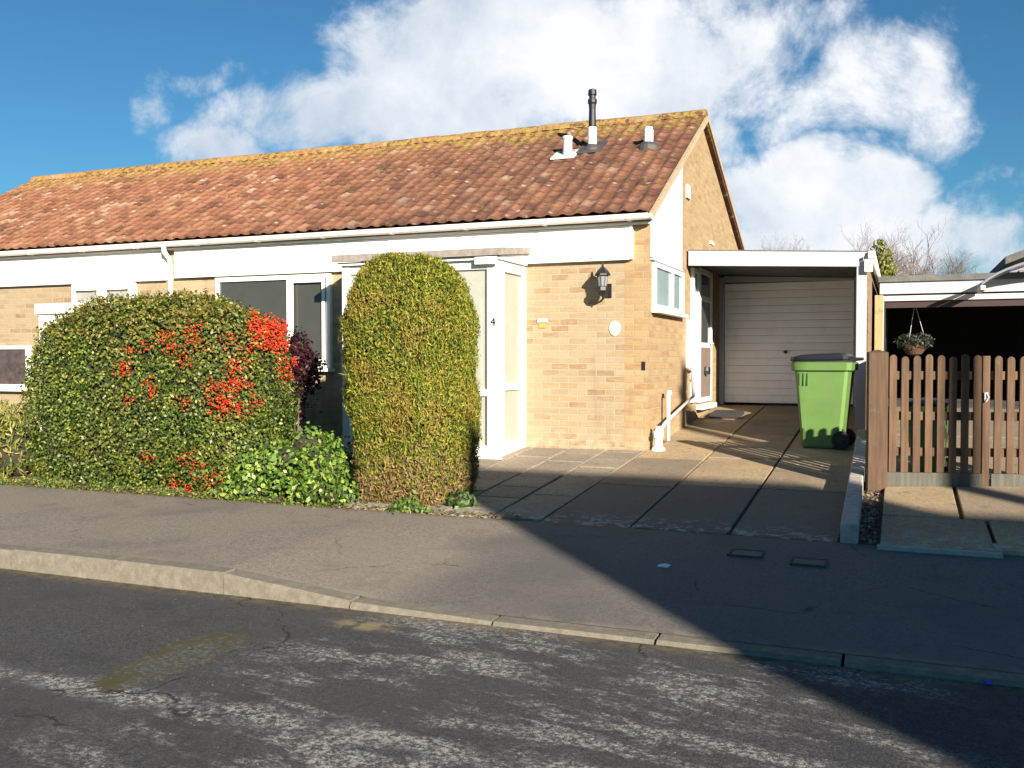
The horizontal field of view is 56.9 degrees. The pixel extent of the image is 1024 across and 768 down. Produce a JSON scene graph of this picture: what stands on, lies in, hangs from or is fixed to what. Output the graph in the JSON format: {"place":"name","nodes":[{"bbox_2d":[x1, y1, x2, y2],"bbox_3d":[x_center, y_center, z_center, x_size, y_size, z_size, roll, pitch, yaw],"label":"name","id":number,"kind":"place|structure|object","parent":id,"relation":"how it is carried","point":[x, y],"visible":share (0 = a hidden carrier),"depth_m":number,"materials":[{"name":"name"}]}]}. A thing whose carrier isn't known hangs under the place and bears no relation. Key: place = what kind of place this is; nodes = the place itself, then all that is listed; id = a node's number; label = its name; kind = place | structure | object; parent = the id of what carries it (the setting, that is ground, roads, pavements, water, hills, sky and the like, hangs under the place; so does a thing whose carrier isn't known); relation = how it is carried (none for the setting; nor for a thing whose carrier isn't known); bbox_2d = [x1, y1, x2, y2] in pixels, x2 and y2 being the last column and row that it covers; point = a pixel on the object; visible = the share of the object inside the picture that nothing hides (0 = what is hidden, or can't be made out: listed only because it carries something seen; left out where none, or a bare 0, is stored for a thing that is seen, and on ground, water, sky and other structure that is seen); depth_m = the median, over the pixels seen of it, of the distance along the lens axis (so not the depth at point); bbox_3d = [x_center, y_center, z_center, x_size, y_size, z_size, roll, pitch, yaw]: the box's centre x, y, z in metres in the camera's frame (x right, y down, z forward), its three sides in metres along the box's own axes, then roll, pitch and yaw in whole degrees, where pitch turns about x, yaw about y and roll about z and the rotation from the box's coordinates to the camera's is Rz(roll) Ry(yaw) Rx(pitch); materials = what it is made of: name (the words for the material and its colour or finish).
{"place":"outdoors","nodes":[
{"label":"outdoors","id":0,"kind":"place"},
{"bbox_2d":[0,429,354,504],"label":"garden bed","id":1,"kind":"object","parent":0,"point":[146,485],"visible":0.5,"depth_m":9.50,"materials":[{"name":"soil"}]},
{"bbox_2d":[0,399,46,479],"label":"garden clump","id":2,"kind":"object","parent":1,"relation":"on","point":[14,440],"visible":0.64,"depth_m":10.26,"materials":[{"name":"green plant"}]},
{"bbox_2d":[16,287,305,493],"bbox_3d":[-3.650,0.038,10.084,3.302,2.116,1.827,1,2,22],"label":"berry hedge","id":3,"kind":"object","parent":1,"relation":"on","point":[181,389],"visible":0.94,"depth_m":9.46,"materials":[{"name":"green plant"}]},
{"bbox_2d":[0,476,422,513],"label":"ground weeds","id":4,"kind":"object","parent":1,"relation":"on","point":[67,484],"visible":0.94,"depth_m":9.21,"materials":[{"name":"green plant"}]},
{"bbox_2d":[213,408,367,508],"bbox_3d":[-1.935,0.678,8.890,1.615,0.876,1.078,1,2,22],"label":"leafy shrub","id":5,"kind":"object","parent":1,"relation":"on","point":[312,466],"visible":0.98,"depth_m":8.74,"materials":[{"name":"green plant"}]},
{"bbox_2d":[280,326,326,444],"bbox_3d":[-2.419,0.127,10.794,0.581,1.603,0.602,0,2,0],"label":"purple shrub","id":6,"kind":"object","parent":1,"relation":"on","point":[305,370],"visible":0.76,"depth_m":10.72,"materials":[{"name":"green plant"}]},
{"bbox_2d":[312,447,643,521],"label":"paved path","id":7,"kind":"structure","parent":0,"point":[518,482],"depth_m":9.28,"materials":[{"name":"beige concrete"}]},
{"bbox_2d":[0,568,1023,767],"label":"road","id":8,"kind":"structure","parent":0,"point":[95,673],"depth_m":4.04,"materials":[{"name":"grey asphalt"}]},
{"bbox_2d":[983,680,993,685],"bbox_3d":[2.140,1.343,4.245,0.036,0.022,0.022,0,2,6],"label":"bottle cap","id":9,"kind":"object","parent":8,"relation":"on","point":[989,683],"visible":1,"depth_m":4.24,"materials":[{"name":"blue plastic"}]},
{"bbox_2d":[0,484,1023,673],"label":"pavement","id":10,"kind":"structure","parent":0,"point":[873,601],"depth_m":6.14,"materials":[{"name":"grey asphalt"}]},
{"bbox_2d":[1,480,525,519],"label":"fallen leaves","id":11,"kind":"object","parent":10,"relation":"on","point":[356,504],"visible":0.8,"depth_m":8.45,"materials":[{"name":"brown plant"}]},
{"bbox_2d":[657,563,670,567],"bbox_3d":[1.000,1.192,6.217,0.082,0.020,0.032,1,2,30],"label":"litter scrap","id":12,"kind":"object","parent":10,"relation":"on","point":[664,565],"visible":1,"depth_m":6.21,"materials":[{"name":"white plastic"}]},
{"bbox_2d":[727,548,764,558],"bbox_3d":[1.613,1.172,6.506,0.230,0.026,0.210,1,2,22],"label":"access cover","id":13,"kind":"object","parent":10,"relation":"on","point":[743,553],"visible":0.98,"depth_m":6.49,"materials":[{"name":"metal"}]},
{"bbox_2d":[789,557,827,567],"bbox_3d":[1.964,1.185,6.254,0.230,0.026,0.210,1,2,22],"label":"access cover","id":14,"kind":"object","parent":10,"relation":"on","point":[811,562],"visible":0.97,"depth_m":6.23,"materials":[{"name":"metal"}]},
{"bbox_2d":[2,403,1021,673],"bbox_3d":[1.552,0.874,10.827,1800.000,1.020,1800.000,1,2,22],"label":"ground","id":15,"kind":"structure","parent":0,"point":[752,643],"depth_m":5.38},
{"bbox_2d":[0,150,295,429],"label":"brick bungalow","id":16,"kind":"object","parent":15,"relation":"on","point":[68,240],"visible":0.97,"depth_m":14.56,"materials":[{"name":"ceramic"}]},
{"bbox_2d":[0,345,32,391],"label":"window","id":17,"kind":"structure","parent":16,"relation":"in","point":[12,357],"depth_m":14.55,"materials":[{"name":"white plastic"}]},
{"bbox_2d":[72,282,136,302],"bbox_3d":[-5.975,-0.893,13.826,1.200,1.155,0.082,1,2,22],"label":"window","id":18,"kind":"structure","parent":16,"relation":"in","point":[85,291],"depth_m":13.80,"materials":[{"name":"white plastic"}]},
{"bbox_2d":[338,247,482,506],"bbox_3d":[-0.924,-0.063,8.758,1.302,2.397,1.250,1,2,22],"label":"clipped conifer","id":19,"kind":"object","parent":15,"relation":"on","point":[409,354],"visible":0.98,"depth_m":8.33,"materials":[{"name":"green plant"}]},
{"bbox_2d":[161,89,745,458],"bbox_3d":[-2.983,-1.623,16.441,13.095,5.075,8.940,1,2,22],"label":"brick bungalow","id":20,"kind":"object","parent":15,"relation":"on","point":[525,228],"visible":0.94,"depth_m":12.06,"materials":[{"name":"ceramic"}]},
{"bbox_2d":[215,273,334,371],"bbox_3d":[-3.235,-0.811,12.682,1.940,1.280,0.120,1,2,22],"label":"window","id":21,"kind":"structure","parent":20,"relation":"in","point":[305,300],"depth_m":12.54,"materials":[{"name":"white plastic"}]},
{"bbox_2d":[537,319,546,327],"bbox_3d":[0.360,-0.723,11.265,0.130,0.110,0.015,1,2,22],"label":"name sign","id":22,"kind":"object","parent":20,"relation":"attached to","point":[541,323],"visible":1,"depth_m":11.26,"materials":[{"name":"yellow ceramic"}]},
{"bbox_2d":[595,261,611,297],"bbox_3d":[1.052,-1.187,10.818,0.190,0.420,0.294,1,2,22],"label":"wall lantern","id":23,"kind":"object","parent":20,"relation":"attached to","point":[604,288],"depth_m":10.73,"materials":[{"name":"black metal"}]},
{"bbox_2d":[609,321,619,335],"bbox_3d":[1.186,-0.644,10.922,0.130,0.170,0.023,1,2,22],"label":"wall plaque","id":24,"kind":"object","parent":20,"relation":"attached to","point":[614,327],"depth_m":10.92,"materials":[{"name":"white ceramic"}]},
{"bbox_2d":[651,262,688,317],"bbox_3d":[1.957,-1.135,11.624,0.100,0.585,1.620,1,2,22],"label":"window","id":25,"kind":"structure","parent":20,"relation":"in","point":[668,283],"depth_m":11.52,"materials":[{"name":"white plastic"}]},
{"bbox_2d":[685,319,699,368],"bbox_3d":[2.433,-0.537,12.720,0.157,0.660,0.200,1,2,22],"label":"meter box","id":26,"kind":"object","parent":20,"relation":"attached to","point":[692,355],"visible":0.94,"depth_m":12.63,"materials":[{"name":"white plastic"}]},
{"bbox_2d":[697,322,699,365],"bbox_3d":[2.501,-0.536,12.692,0.009,0.580,0.160,1,2,22],"label":"meter door","id":27,"kind":"structure","parent":26,"relation":"in","point":[698,324],"depth_m":12.69,"materials":[{"name":"white plastic"}]},
{"bbox_2d":[690,268,699,402],"bbox_3d":[2.542,-0.672,13.126,0.050,1.850,0.400,1,2,22],"label":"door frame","id":28,"kind":"structure","parent":20,"relation":"in","point":[695,273],"depth_m":13.15,"materials":[{"name":"white plastic"}]},
{"bbox_2d":[696,267,713,402],"bbox_3d":[2.833,-0.699,13.774,0.160,1.910,0.940,1,2,22],"label":"side door","id":29,"kind":"structure","parent":20,"relation":"in","point":[706,277],"depth_m":13.80,"materials":[{"name":"white plastic"}]},
{"bbox_2d":[0,544,1023,687],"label":"kerb","id":30,"kind":"structure","parent":15,"relation":"on","point":[175,575],"depth_m":5.62,"materials":[{"name":"concrete"}]},
{"bbox_2d":[687,250,880,429],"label":"attached garage","id":31,"kind":"structure","parent":15,"relation":"on","point":[778,309],"depth_m":14.56,"materials":[{"name":"paint"}]},
{"bbox_2d":[724,280,853,403],"bbox_3d":[4.273,-0.638,14.663,1.930,1.880,0.085,1,2,22],"label":"garage door","id":32,"kind":"structure","parent":31,"relation":"in","point":[767,325],"depth_m":14.73,"materials":[{"name":"paint"}]},
{"bbox_2d":[755,232,813,249],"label":"bare tree","id":33,"kind":"object","parent":15,"relation":"on","point":[769,248],"visible":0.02,"depth_m":40.06,"materials":[{"name":"plant"}]},
{"bbox_2d":[789,219,939,274],"bbox_3d":[12.321,-3.151,34.214,5.996,5.868,5.691,1,2,22],"label":"bare tree","id":34,"kind":"object","parent":15,"relation":"on","point":[903,266],"visible":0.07,"depth_m":34.60,"materials":[{"name":"plant"}]},
{"bbox_2d":[865,350,888,493],"bbox_3d":[3.250,0.436,8.419,0.165,1.484,0.100,0,2,8],"label":"gate post","id":35,"kind":"object","parent":15,"relation":"on","point":[876,420],"visible":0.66,"depth_m":8.37,"materials":[{"name":"brown wood"}]},
{"bbox_2d":[887,354,989,486],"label":"picket gate","id":36,"kind":"structure","parent":35,"relation":"attached to","point":[979,417],"depth_m":8.35,"materials":[{"name":"brown wood"}]},
{"bbox_2d":[870,238,899,275],"bbox_3d":[9.339,-1.811,23.955,0.976,3.794,0.875,1,2,22],"label":"conifer tree","id":37,"kind":"object","parent":15,"relation":"on","point":[884,265],"visible":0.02,"depth_m":23.79,"materials":[{"name":"green plant"}]},
{"bbox_2d":[853,220,959,275],"bbox_3d":[12.089,-2.596,29.876,3.607,4.944,5.731,1,2,22],"label":"bare tree","id":38,"kind":"object","parent":15,"relation":"on","point":[910,272],"visible":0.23,"depth_m":28.85,"materials":[{"name":"plant"}]},
{"bbox_2d":[877,543,1002,558],"bbox_3d":[2.941,1.179,6.528,0.780,0.158,0.310,1,2,22],"label":"cement edge","id":39,"kind":"object","parent":15,"relation":"on","point":[998,553],"visible":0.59,"depth_m":6.38,"materials":[{"name":"grey concrete"}]},
{"bbox_2d":[908,243,982,274],"bbox_3d":[15.607,-2.573,32.961,5.104,4.753,3.493,0,2,-1],"label":"bare tree","id":40,"kind":"object","parent":15,"relation":"on","point":[956,269],"visible":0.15,"depth_m":32.66,"materials":[{"name":"brown plant"}]},
{"bbox_2d":[878,272,1023,396],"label":"open garage","id":41,"kind":"structure","parent":15,"relation":"on","point":[959,316],"depth_m":17.61,"materials":[{"name":"wood"}]},
{"bbox_2d":[894,308,934,355],"bbox_3d":[5.996,-0.814,14.095,0.584,0.781,0.532,1,2,22],"label":"hanging basket","id":42,"kind":"object","parent":41,"relation":"hanging from","point":[914,348],"visible":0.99,"depth_m":13.98,"materials":[{"name":"green plant"}]},
{"bbox_2d":[977,262,1023,292],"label":"curved canopy","id":43,"kind":"object","parent":41,"relation":"attached to","point":[981,288],"visible":1,"depth_m":12.69,"materials":[{"name":"white plastic"}]},
{"bbox_2d":[989,250,1023,272],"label":"gabled outhouse","id":44,"kind":"structure","parent":15,"relation":"on","point":[1011,260],"depth_m":17.62,"materials":[{"name":"grey brick"}]},
{"bbox_2d":[0,0,1023,275],"label":"sky","id":45,"kind":"structure","parent":0,"point":[825,116],"materials":[{"name":"blue"}]},
{"bbox_2d":[306,409,888,544],"bbox_3d":[1.879,0.740,11.289,4.950,0.592,8.090,1,2,22],"label":"drive bed","id":46,"kind":"object","parent":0,"point":[867,524],"depth_m":7.62,"materials":[{"name":"brown soil"}]},
{"bbox_2d":[387,475,430,513],"bbox_3d":[-0.929,0.958,8.081,0.428,0.384,0.397,-1,2,-30],"label":"weed tuft","id":47,"kind":"object","parent":46,"relation":"on","point":[413,505],"visible":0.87,"depth_m":8.09,"materials":[{"name":"green plant"}]},
{"bbox_2d":[436,476,476,508],"bbox_3d":[-0.476,0.957,8.207,0.310,0.334,0.617,1,2,22],"label":"weed tuft","id":48,"kind":"object","parent":46,"relation":"on","point":[460,499],"visible":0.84,"depth_m":8.23,"materials":[{"name":"green plant"}]},
{"bbox_2d":[840,429,865,543],"bbox_3d":[3.269,0.859,8.937,0.120,0.531,4.746,1,2,21],"label":"concrete edging","id":49,"kind":"object","parent":46,"relation":"on","point":[850,522],"visible":0.82,"depth_m":7.73,"materials":[{"name":"grey concrete"}]},
{"bbox_2d":[858,482,880,544],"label":"gravel","id":50,"kind":"structure","parent":46,"relation":"on","point":[872,512],"depth_m":7.50,"materials":[{"name":"grey gravel"}]},
{"bbox_2d":[874,295,882,350],"bbox_3d":[4.670,-0.249,12.047,0.100,1.760,0.080,1,2,22],"label":"timber board","id":51,"kind":"object","parent":46,"relation":"on","point":[878,335],"visible":0.45,"depth_m":11.99,"materials":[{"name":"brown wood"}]},
{"bbox_2d":[541,405,857,542],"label":"driveway","id":52,"kind":"structure","parent":0,"point":[801,495],"depth_m":8.82,"materials":[{"name":"concrete"}]},
{"bbox_2d":[709,410,744,417],"bbox_3d":[3.091,0.431,13.589,0.420,0.092,0.539,1,2,22],"label":"doormat","id":53,"kind":"object","parent":52,"relation":"on","point":[727,414],"visible":1,"depth_m":13.41,"materials":[{"name":"grey fabric"}]},
{"bbox_2d":[790,353,863,448],"bbox_3d":[3.585,0.181,10.748,0.726,1.067,0.595,1,2,28],"label":"wheelie bin","id":54,"kind":"object","parent":52,"relation":"on","point":[824,393],"visible":1,"depth_m":10.55,"materials":[{"name":"plastic"}]},
{"bbox_2d":[908,397,948,472],"bbox_3d":[3.980,0.486,9.031,0.393,0.704,0.479,1,2,32],"label":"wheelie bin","id":55,"kind":"object","parent":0,"point":[933,433],"visible":0.37,"depth_m":8.89,"materials":[{"name":"plastic"}]},
{"bbox_2d":[878,407,1023,555],"bbox_3d":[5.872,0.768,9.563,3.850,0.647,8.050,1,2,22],"label":"neighbour driveway","id":56,"kind":"structure","parent":0,"point":[920,516],"depth_m":7.38,"materials":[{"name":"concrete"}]},
{"bbox_2d":[888,395,1018,408],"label":"garage floor","id":57,"kind":"structure","parent":0,"point":[970,401],"depth_m":15.93,"materials":[{"name":"grey concrete"}]},
{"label":"gate post","id":58,"kind":"object","parent":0,"visible":0},
{"bbox_2d":[990,356,1023,486],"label":"picket gate","id":59,"kind":"structure","parent":58,"relation":"attached to","point":[1009,452],"depth_m":8.27,"materials":[{"name":"brown wood"}]}
]}

